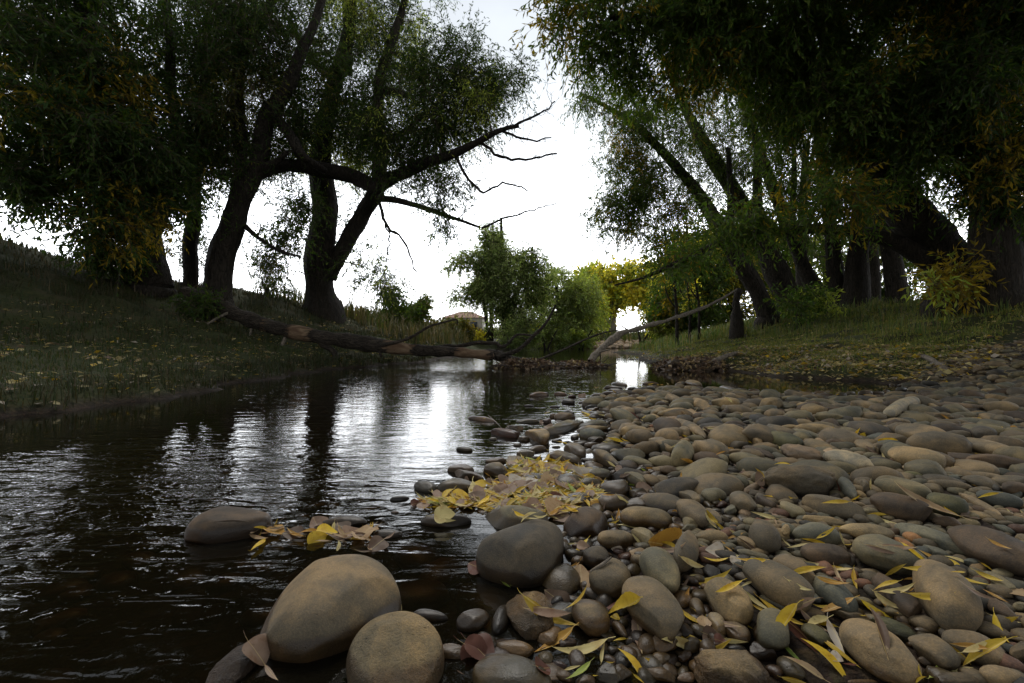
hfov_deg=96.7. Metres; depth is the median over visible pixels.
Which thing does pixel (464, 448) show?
cobble
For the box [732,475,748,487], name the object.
cobble
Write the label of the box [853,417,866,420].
cobble
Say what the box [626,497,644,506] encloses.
cobble
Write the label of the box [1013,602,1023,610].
cobble
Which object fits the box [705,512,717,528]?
fallen leaf
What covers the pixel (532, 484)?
fallen leaf
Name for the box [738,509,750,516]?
cobble
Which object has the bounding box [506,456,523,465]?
fallen leaf
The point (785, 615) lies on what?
fallen leaf
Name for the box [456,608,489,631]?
cobble
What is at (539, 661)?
fallen leaf
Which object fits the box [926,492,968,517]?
cobble
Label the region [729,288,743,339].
stump
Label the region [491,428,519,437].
cobble
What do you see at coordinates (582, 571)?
fallen leaf
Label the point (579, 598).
fallen leaf
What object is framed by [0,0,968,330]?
sky
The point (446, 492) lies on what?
fallen leaf
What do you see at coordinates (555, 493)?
fallen leaf
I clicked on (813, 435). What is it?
cobble
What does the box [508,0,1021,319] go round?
willow tree
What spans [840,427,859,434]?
cobble
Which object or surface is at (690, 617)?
fallen leaf
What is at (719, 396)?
cobble
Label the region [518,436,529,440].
cobble
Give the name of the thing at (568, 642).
cobble
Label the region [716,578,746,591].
fallen leaf
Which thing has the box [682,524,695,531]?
cobble
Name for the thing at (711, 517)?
fallen leaf
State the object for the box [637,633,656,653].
cobble
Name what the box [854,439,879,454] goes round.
cobble
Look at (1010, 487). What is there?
cobble
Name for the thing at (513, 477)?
fallen leaf
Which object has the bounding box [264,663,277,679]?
fallen leaf
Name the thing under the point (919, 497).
fallen leaf
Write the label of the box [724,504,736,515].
cobble
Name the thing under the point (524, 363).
debris pile
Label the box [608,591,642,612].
fallen leaf
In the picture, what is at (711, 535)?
cobble
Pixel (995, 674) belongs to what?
cobble
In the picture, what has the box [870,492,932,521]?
cobble
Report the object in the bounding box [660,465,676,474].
cobble
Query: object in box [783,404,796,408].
cobble
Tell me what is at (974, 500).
fallen leaf
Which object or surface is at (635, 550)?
fallen leaf
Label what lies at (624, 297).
cottonwood tree
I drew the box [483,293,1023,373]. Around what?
bank grass
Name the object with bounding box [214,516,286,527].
twig
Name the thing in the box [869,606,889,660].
fallen leaf
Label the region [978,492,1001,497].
fallen leaf
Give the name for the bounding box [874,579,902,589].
fallen leaf
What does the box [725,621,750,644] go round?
cobble
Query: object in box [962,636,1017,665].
fallen leaf
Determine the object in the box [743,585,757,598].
cobble
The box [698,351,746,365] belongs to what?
driftwood
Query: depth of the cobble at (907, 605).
0.79 m
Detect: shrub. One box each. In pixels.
[57,237,165,286]
[159,283,230,323]
[242,269,304,305]
[369,286,441,326]
[433,315,481,342]
[473,324,491,340]
[503,322,556,349]
[556,328,596,348]
[636,317,687,343]
[758,277,849,329]
[898,239,1009,323]
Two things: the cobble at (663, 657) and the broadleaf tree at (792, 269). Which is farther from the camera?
the broadleaf tree at (792, 269)
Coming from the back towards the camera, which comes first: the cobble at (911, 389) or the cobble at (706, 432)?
the cobble at (911, 389)
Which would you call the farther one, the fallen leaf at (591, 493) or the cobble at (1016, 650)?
the fallen leaf at (591, 493)
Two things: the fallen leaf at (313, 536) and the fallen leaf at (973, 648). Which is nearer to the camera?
the fallen leaf at (973, 648)
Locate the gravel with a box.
[329,339,1023,682]
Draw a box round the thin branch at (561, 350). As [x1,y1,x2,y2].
[538,329,618,359]
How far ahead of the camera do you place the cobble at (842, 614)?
0.78 m
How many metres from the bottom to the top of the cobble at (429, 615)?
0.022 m
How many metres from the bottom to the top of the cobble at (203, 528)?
0.106 m
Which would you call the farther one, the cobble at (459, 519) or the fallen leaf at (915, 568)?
the cobble at (459, 519)
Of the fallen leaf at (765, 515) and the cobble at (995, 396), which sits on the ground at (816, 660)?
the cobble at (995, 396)
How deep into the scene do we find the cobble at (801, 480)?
1.36 m
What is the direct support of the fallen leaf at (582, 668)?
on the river
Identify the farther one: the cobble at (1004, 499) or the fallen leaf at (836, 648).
the cobble at (1004, 499)
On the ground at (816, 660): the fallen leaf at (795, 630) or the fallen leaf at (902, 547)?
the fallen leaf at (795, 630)
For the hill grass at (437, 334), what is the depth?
7.21 m
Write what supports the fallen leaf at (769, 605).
on the ground at (816, 660)
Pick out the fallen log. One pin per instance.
(325, 340)
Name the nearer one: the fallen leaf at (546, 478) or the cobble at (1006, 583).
the cobble at (1006, 583)
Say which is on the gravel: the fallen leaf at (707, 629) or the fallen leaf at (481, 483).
the fallen leaf at (707, 629)
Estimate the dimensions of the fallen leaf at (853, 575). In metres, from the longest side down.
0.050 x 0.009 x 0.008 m
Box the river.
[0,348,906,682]
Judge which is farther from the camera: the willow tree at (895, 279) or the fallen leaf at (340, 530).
the willow tree at (895, 279)
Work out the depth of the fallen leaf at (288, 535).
1.17 m
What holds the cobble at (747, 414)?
on the ground at (816, 660)
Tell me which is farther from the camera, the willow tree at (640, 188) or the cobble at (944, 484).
the willow tree at (640, 188)
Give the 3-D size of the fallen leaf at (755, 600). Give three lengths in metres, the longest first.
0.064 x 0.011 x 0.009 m
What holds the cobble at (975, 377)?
on the ground at (816, 660)
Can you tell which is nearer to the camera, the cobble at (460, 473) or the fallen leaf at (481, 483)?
the fallen leaf at (481, 483)
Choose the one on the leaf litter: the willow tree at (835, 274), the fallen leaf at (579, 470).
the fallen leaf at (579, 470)
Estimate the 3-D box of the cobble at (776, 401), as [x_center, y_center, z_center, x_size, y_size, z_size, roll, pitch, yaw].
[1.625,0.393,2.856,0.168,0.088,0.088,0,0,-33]
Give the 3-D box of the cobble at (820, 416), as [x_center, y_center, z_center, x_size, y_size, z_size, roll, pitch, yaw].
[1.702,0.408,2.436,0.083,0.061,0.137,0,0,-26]
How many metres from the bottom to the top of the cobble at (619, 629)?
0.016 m
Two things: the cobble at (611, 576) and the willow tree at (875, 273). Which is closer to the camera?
the cobble at (611, 576)
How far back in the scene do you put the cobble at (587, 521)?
1.19 m
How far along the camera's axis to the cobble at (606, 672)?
0.67 m
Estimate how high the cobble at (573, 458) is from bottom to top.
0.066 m
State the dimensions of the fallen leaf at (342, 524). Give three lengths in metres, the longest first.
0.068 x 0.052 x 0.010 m
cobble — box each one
[184,506,271,543]
[206,643,256,682]
[322,515,366,525]
[374,529,402,538]
[390,496,408,500]
[414,480,436,492]
[414,609,447,621]
[420,513,470,526]
[437,478,470,491]
[443,643,461,658]
[447,464,473,472]
[455,469,483,479]
[456,446,472,451]
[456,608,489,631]
[468,416,493,421]
[472,653,551,682]
[476,519,563,587]
[478,631,496,647]
[483,462,507,475]
[485,457,505,462]
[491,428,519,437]
[491,605,509,634]
[497,640,533,657]
[505,591,553,639]
[506,425,523,430]
[516,418,538,422]
[516,449,534,456]
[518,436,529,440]
[525,428,549,444]
[528,445,545,451]
[529,392,548,396]
[537,626,561,645]
[538,651,552,662]
[547,420,583,434]
[547,450,581,465]
[552,661,566,668]
[554,412,574,419]
[556,669,571,681]
[558,637,576,646]
[561,399,574,403]
[563,506,607,537]
[564,442,585,456]
[568,649,585,669]
[572,599,609,636]
[575,674,594,682]
[583,546,608,568]
[587,436,600,442]
[589,468,611,479]
[589,558,630,599]
[591,437,604,441]
[593,449,618,467]
[596,662,621,682]
[597,530,634,549]
[598,494,629,509]
[599,406,609,412]
[604,386,622,388]
[604,654,615,664]
[605,436,619,443]
[607,645,619,653]
[612,621,626,637]
[614,397,636,401]
[615,663,631,680]
[620,425,649,435]
[620,506,672,529]
[620,645,637,658]
[621,407,634,412]
[622,576,684,642]
[623,455,653,465]
[624,471,646,486]
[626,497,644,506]
[626,636,632,644]
[631,527,653,543]
[635,491,645,496]
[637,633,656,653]
[639,546,679,593]
[642,414,655,422]
[647,667,675,682]
[648,437,672,452]
[649,398,662,404]
[649,452,661,457]
[652,652,669,664]
[653,631,681,652]
[654,428,678,439]
[655,390,670,393]
[657,407,686,415]
[657,475,667,480]
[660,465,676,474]
[662,451,670,456]
[664,394,678,403]
[671,440,693,466]
[673,530,698,572]
[675,418,706,438]
[676,499,707,528]
[677,672,695,681]
[678,650,691,661]
[679,426,690,437]
[679,490,700,502]
[682,517,697,527]
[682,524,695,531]
[685,380,701,386]
[689,597,705,615]
[693,398,710,409]
[693,417,703,423]
[694,649,769,682]
[695,529,727,541]
[701,413,719,419]
[701,488,726,502]
[703,426,716,435]
[704,577,753,625]
[706,394,722,397]
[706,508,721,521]
[707,612,725,635]
[711,397,739,406]
[718,454,728,463]
[719,386,732,388]
[722,392,735,395]
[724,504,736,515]
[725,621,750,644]
[726,644,745,649]
[729,449,741,453]
[729,452,758,463]
[729,491,756,510]
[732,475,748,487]
[737,536,756,549]
[737,549,768,558]
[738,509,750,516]
[740,412,755,418]
[742,445,773,458]
[742,558,814,612]
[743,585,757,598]
[744,482,761,493]
[749,519,780,553]
[749,641,777,661]
[752,437,762,443]
[753,625,756,640]
[756,496,776,507]
[756,608,789,650]
[759,397,782,407]
[759,595,783,609]
[760,465,835,496]
[760,515,781,519]
[765,664,782,678]
[771,431,803,445]
[773,554,815,584]
[776,656,805,679]
[780,444,823,460]
[780,501,805,517]
[781,524,790,535]
[782,424,795,428]
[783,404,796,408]
[792,522,841,544]
[794,428,818,438]
[795,423,834,432]
[796,416,814,421]
[800,543,850,565]
[800,607,824,617]
[801,494,865,518]
[801,623,831,648]
[802,515,845,525]
[812,575,858,611]
[814,411,843,420]
[817,393,833,396]
[822,449,873,467]
[825,439,843,443]
[829,609,865,620]
[837,419,848,425]
[838,477,856,499]
[839,523,894,538]
[839,618,921,682]
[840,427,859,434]
[848,679,877,682]
[852,534,926,575]
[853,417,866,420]
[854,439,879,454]
[858,390,872,393]
[860,479,869,491]
[863,507,880,515]
[868,398,883,402]
[870,443,882,454]
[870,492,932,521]
[871,572,921,617]
[871,616,916,643]
[874,432,907,442]
[874,477,931,498]
[881,418,910,422]
[883,396,920,417]
[888,446,945,466]
[893,537,914,548]
[894,522,967,556]
[895,423,945,437]
[902,532,921,542]
[905,471,921,475]
[907,386,925,391]
[908,633,960,671]
[912,559,983,630]
[914,627,932,633]
[917,656,931,666]
[920,392,933,395]
[923,545,949,555]
[925,412,953,418]
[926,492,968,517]
[927,479,971,490]
[932,516,961,527]
[936,402,983,409]
[937,672,978,682]
[940,382,956,385]
[941,629,1004,665]
[947,525,1023,576]
[953,382,977,387]
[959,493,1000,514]
[962,396,985,399]
[963,558,982,565]
[966,454,1023,468]
[967,437,1007,453]
[968,376,981,379]
[970,426,996,437]
[970,471,997,477]
[976,490,1023,507]
[979,665,1023,682]
[981,388,993,391]
[983,401,1018,410]
[983,571,1015,588]
[984,394,1007,399]
[987,599,1019,622]
[1001,481,1023,493]
[1009,641,1023,661]
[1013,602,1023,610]
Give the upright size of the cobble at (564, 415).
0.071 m
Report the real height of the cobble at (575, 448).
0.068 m
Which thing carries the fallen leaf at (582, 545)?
on the gravel
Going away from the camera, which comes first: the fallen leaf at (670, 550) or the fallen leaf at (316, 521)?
the fallen leaf at (670, 550)
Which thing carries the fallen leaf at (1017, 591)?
on the gravel
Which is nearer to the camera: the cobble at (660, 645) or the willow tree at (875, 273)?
the cobble at (660, 645)
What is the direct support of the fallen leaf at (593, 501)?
on the gravel
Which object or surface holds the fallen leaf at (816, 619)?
on the ground at (816, 660)
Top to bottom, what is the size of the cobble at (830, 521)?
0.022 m
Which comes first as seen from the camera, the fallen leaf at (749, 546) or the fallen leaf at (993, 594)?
the fallen leaf at (993, 594)
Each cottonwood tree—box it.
[259,0,562,327]
[572,253,659,332]
[574,261,612,333]
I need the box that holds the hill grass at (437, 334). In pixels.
[0,231,486,411]
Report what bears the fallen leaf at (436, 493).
on the leaf litter
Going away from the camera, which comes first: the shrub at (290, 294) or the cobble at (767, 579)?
the cobble at (767, 579)
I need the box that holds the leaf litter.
[0,300,1023,682]
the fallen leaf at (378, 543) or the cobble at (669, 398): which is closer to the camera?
the fallen leaf at (378, 543)
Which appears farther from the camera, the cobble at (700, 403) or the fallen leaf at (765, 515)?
the cobble at (700, 403)
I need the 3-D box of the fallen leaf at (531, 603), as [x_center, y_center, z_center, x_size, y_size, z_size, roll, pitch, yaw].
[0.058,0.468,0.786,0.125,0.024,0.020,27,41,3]
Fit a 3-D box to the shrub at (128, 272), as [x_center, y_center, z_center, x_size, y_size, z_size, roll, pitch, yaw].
[-8.247,-1.183,9.412,1.643,2.113,1.818,0,0,-43]
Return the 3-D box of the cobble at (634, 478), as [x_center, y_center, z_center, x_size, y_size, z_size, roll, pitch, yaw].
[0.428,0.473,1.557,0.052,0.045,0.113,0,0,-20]
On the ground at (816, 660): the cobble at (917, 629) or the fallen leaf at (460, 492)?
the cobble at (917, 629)
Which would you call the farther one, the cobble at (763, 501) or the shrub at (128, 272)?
the shrub at (128, 272)
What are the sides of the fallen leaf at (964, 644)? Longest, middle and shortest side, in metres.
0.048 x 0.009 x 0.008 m
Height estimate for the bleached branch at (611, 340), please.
1.914 m
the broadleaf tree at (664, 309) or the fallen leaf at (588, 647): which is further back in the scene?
the broadleaf tree at (664, 309)
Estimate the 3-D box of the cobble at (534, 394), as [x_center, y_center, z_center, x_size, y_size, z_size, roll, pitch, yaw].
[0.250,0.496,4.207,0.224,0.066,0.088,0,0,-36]
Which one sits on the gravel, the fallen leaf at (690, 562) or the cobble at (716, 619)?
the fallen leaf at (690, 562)
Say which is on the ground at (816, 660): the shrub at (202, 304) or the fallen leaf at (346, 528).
the shrub at (202, 304)
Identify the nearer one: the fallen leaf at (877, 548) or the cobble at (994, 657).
the cobble at (994, 657)
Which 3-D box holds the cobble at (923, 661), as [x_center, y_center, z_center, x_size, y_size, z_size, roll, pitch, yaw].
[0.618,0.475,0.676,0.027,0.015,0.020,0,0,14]
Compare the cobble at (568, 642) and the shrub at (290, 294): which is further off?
the shrub at (290, 294)
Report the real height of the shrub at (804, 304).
2.465 m
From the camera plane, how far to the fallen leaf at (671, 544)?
1.04 m
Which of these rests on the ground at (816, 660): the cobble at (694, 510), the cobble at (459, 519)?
the cobble at (694, 510)
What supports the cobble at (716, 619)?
on the ground at (816, 660)
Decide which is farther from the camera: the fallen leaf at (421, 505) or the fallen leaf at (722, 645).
the fallen leaf at (421, 505)
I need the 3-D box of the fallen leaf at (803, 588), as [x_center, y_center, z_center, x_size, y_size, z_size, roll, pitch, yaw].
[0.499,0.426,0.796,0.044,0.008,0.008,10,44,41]
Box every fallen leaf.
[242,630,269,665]
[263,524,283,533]
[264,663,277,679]
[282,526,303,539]
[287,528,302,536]
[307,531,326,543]
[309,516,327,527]
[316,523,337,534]
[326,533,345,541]
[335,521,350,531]
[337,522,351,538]
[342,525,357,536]
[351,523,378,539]
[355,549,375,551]
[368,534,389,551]
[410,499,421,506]
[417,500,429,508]
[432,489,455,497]
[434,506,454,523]
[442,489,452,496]
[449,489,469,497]
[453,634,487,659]
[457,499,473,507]
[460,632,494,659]
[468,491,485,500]
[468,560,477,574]
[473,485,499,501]
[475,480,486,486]
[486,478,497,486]
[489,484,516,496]
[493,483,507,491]
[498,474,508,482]
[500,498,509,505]
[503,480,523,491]
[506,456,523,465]
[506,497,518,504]
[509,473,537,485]
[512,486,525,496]
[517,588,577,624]
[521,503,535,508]
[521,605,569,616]
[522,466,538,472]
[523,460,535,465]
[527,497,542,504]
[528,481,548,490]
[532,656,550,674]
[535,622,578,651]
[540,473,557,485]
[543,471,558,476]
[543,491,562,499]
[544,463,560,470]
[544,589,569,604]
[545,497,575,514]
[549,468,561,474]
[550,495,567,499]
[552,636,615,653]
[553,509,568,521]
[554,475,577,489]
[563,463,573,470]
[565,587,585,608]
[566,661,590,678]
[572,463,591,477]
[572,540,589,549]
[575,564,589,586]
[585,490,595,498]
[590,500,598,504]
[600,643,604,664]
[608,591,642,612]
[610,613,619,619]
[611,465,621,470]
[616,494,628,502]
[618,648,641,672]
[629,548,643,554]
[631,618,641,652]
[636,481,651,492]
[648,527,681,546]
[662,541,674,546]
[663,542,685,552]
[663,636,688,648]
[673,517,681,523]
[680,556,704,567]
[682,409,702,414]
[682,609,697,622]
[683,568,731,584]
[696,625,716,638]
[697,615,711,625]
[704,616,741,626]
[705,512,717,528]
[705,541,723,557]
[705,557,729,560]
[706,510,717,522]
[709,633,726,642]
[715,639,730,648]
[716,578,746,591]
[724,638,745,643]
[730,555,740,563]
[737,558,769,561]
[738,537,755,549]
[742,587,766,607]
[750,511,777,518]
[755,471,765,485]
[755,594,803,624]
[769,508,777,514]
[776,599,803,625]
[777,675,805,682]
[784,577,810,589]
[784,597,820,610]
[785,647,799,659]
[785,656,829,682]
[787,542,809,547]
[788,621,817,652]
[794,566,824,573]
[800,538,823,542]
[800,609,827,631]
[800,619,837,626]
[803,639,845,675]
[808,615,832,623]
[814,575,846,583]
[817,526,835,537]
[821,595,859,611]
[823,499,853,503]
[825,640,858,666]
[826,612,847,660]
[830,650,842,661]
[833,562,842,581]
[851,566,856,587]
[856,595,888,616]
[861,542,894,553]
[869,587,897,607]
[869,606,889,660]
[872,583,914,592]
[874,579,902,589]
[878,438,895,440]
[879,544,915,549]
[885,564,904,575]
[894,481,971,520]
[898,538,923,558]
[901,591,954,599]
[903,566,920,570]
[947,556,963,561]
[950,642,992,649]
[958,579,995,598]
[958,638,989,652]
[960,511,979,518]
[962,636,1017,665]
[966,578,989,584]
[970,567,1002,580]
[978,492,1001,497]
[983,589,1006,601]
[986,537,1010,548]
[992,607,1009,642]
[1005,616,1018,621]
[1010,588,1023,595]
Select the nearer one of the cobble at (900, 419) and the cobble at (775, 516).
the cobble at (775, 516)
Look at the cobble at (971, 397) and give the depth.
3.12 m
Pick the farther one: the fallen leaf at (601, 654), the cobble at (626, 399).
the cobble at (626, 399)
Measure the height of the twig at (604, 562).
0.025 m
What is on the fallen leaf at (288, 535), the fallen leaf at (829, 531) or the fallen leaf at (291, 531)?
the fallen leaf at (291, 531)
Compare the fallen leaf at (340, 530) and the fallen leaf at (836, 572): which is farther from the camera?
the fallen leaf at (340, 530)
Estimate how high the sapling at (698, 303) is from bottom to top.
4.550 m
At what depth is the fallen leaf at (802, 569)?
0.86 m
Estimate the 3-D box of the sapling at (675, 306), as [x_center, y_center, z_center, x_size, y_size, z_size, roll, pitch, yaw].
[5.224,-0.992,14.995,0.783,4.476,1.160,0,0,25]
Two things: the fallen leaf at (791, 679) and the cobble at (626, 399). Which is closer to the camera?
the fallen leaf at (791, 679)
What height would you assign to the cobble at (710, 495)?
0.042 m
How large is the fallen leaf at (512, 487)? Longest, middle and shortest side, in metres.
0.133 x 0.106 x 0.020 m
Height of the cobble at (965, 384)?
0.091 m
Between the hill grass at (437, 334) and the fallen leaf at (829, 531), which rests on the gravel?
the fallen leaf at (829, 531)
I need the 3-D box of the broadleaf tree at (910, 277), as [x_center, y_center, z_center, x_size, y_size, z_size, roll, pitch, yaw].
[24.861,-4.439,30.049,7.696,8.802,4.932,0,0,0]
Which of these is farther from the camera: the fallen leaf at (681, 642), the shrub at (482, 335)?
the shrub at (482, 335)
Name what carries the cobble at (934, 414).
on the ground at (816, 660)
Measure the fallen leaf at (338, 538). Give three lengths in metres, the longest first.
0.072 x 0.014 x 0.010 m
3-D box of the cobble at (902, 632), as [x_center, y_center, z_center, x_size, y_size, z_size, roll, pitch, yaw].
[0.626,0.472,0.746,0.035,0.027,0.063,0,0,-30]
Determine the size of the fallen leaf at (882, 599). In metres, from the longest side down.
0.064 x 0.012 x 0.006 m
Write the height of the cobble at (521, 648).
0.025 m
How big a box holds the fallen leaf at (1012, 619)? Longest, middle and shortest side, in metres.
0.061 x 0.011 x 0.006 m
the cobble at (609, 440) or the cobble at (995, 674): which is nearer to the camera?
the cobble at (995, 674)
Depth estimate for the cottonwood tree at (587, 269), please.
39.27 m
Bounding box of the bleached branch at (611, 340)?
[588,289,736,361]
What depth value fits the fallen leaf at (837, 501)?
1.20 m
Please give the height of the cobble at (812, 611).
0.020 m
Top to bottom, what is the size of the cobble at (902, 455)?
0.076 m
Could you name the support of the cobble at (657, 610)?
on the ground at (816, 660)
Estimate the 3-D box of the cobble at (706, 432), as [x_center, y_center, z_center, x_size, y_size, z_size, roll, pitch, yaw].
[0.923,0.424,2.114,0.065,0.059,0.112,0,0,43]
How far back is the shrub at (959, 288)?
8.40 m
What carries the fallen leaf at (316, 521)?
on the river
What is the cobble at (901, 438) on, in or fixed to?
on the ground at (816, 660)
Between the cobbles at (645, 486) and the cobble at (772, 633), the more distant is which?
the cobbles at (645, 486)
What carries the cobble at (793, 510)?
on the gravel
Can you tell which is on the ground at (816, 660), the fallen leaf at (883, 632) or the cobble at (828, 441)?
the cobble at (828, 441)
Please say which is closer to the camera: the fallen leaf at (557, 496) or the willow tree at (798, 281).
the fallen leaf at (557, 496)
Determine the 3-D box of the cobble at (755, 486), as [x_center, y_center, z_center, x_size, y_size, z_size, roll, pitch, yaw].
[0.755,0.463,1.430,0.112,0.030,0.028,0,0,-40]
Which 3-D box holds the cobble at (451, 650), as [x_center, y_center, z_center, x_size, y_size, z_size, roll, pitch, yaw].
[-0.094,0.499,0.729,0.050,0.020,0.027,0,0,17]
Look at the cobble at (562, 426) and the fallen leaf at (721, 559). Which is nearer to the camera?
the fallen leaf at (721, 559)
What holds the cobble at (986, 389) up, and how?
on the ground at (816, 660)
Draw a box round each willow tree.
[0,0,245,298]
[114,0,364,304]
[122,0,250,289]
[433,210,564,349]
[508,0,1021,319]
[535,249,609,348]
[557,55,780,329]
[643,60,800,315]
[705,47,827,308]
[725,121,824,292]
[729,113,869,304]
[778,24,945,307]
[833,0,1023,314]
[841,164,949,304]
[869,169,968,301]
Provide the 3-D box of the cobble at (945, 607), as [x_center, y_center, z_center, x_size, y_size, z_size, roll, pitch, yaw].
[0.750,0.437,0.783,0.077,0.087,0.180,0,0,29]
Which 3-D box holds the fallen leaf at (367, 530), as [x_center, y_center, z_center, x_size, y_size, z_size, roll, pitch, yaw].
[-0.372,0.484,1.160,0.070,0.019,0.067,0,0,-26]
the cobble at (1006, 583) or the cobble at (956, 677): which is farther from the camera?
the cobble at (1006, 583)
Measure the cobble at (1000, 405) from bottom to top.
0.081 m
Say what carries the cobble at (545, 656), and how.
in the river
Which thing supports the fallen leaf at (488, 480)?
on the river
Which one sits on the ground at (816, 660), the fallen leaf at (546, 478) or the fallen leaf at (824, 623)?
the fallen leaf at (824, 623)
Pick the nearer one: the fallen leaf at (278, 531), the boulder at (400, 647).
the boulder at (400, 647)
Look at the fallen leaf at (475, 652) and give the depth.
0.72 m
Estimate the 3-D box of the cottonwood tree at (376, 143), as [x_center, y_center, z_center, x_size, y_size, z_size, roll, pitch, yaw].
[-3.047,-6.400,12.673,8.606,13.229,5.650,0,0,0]
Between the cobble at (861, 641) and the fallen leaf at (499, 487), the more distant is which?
the fallen leaf at (499, 487)
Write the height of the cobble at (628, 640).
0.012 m
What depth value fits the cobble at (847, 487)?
1.32 m
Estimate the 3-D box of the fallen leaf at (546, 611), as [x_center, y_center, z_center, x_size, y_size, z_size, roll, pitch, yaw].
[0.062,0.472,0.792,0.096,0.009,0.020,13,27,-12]
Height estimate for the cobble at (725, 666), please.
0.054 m
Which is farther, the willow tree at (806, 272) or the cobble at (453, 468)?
the willow tree at (806, 272)
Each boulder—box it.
[260,554,400,662]
[346,611,443,682]
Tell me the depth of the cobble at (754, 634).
0.75 m
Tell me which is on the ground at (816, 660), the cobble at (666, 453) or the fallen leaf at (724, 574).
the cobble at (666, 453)
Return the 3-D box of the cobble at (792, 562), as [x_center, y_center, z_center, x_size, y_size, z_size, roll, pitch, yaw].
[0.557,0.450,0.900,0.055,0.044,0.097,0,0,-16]
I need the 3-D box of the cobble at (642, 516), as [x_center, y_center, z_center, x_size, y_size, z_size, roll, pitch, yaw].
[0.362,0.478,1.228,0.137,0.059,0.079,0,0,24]
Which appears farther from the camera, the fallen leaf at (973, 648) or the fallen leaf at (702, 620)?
the fallen leaf at (702, 620)
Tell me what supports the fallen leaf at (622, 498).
on the cobble at (637, 501)
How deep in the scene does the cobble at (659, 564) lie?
0.89 m
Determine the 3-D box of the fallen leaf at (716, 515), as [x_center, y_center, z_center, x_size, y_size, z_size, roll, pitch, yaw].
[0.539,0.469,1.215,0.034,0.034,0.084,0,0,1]
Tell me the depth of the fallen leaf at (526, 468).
1.73 m
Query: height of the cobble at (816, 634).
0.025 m
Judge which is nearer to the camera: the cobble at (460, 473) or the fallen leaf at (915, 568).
the fallen leaf at (915, 568)
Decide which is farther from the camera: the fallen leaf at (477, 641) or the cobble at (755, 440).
the cobble at (755, 440)
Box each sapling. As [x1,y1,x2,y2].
[658,244,679,347]
[670,275,704,340]
[671,239,701,339]
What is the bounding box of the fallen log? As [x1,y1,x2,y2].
[178,287,558,362]
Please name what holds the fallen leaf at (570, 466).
on the leaf litter
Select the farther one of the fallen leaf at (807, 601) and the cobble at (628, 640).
the fallen leaf at (807, 601)
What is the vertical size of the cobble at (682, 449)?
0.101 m
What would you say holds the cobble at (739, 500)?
on the ground at (816, 660)
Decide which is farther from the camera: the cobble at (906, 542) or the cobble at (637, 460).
the cobble at (637, 460)
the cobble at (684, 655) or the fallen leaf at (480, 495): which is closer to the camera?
the cobble at (684, 655)
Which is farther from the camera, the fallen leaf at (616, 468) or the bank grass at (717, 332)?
the bank grass at (717, 332)
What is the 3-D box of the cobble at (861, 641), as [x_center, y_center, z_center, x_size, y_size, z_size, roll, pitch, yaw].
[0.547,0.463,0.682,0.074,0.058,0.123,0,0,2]
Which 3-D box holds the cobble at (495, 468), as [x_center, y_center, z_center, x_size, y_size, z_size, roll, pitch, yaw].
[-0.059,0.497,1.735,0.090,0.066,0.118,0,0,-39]
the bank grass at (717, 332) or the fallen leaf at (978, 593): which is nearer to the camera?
the fallen leaf at (978, 593)
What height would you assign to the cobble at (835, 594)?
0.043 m
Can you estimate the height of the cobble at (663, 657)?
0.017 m
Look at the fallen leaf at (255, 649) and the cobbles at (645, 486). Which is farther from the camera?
the cobbles at (645, 486)
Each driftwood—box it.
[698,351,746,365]
[921,354,948,368]
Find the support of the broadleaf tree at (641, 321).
on the ground at (816, 660)
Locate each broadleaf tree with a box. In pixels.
[638,227,700,341]
[639,226,685,337]
[644,221,734,332]
[703,215,786,326]
[743,238,826,317]
[790,219,882,297]
[843,245,924,298]
[903,208,968,288]
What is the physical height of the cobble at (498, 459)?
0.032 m
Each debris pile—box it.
[489,356,564,368]
[552,354,617,367]
[644,354,739,370]
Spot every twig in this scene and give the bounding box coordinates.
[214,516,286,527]
[590,556,611,571]
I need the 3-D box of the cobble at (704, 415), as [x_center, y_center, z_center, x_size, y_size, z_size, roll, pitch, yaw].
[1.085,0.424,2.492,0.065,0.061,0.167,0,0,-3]
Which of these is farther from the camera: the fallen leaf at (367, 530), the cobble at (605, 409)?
the cobble at (605, 409)
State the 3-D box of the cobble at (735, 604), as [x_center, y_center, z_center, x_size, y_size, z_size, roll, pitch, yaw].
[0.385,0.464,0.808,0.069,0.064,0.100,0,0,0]
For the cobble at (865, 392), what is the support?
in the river
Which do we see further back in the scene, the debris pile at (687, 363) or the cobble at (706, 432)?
the debris pile at (687, 363)
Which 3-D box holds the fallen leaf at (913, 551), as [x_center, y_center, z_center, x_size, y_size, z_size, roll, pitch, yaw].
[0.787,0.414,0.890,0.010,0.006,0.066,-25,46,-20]
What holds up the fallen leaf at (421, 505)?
on the river
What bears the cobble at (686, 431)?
on the ground at (816, 660)
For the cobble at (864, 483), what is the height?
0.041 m
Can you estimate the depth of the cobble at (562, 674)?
0.67 m
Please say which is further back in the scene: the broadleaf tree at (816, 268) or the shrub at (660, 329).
the broadleaf tree at (816, 268)
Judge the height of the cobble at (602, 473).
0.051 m
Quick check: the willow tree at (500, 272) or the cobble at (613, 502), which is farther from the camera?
the willow tree at (500, 272)
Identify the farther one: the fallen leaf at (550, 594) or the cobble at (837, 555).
the cobble at (837, 555)
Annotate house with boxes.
[441,312,484,328]
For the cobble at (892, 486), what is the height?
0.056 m
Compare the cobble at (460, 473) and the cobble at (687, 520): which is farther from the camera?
the cobble at (460, 473)
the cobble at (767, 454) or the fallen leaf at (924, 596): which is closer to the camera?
the fallen leaf at (924, 596)
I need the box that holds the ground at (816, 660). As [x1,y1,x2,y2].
[0,240,1023,682]
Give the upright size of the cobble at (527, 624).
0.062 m
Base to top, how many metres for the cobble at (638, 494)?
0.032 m

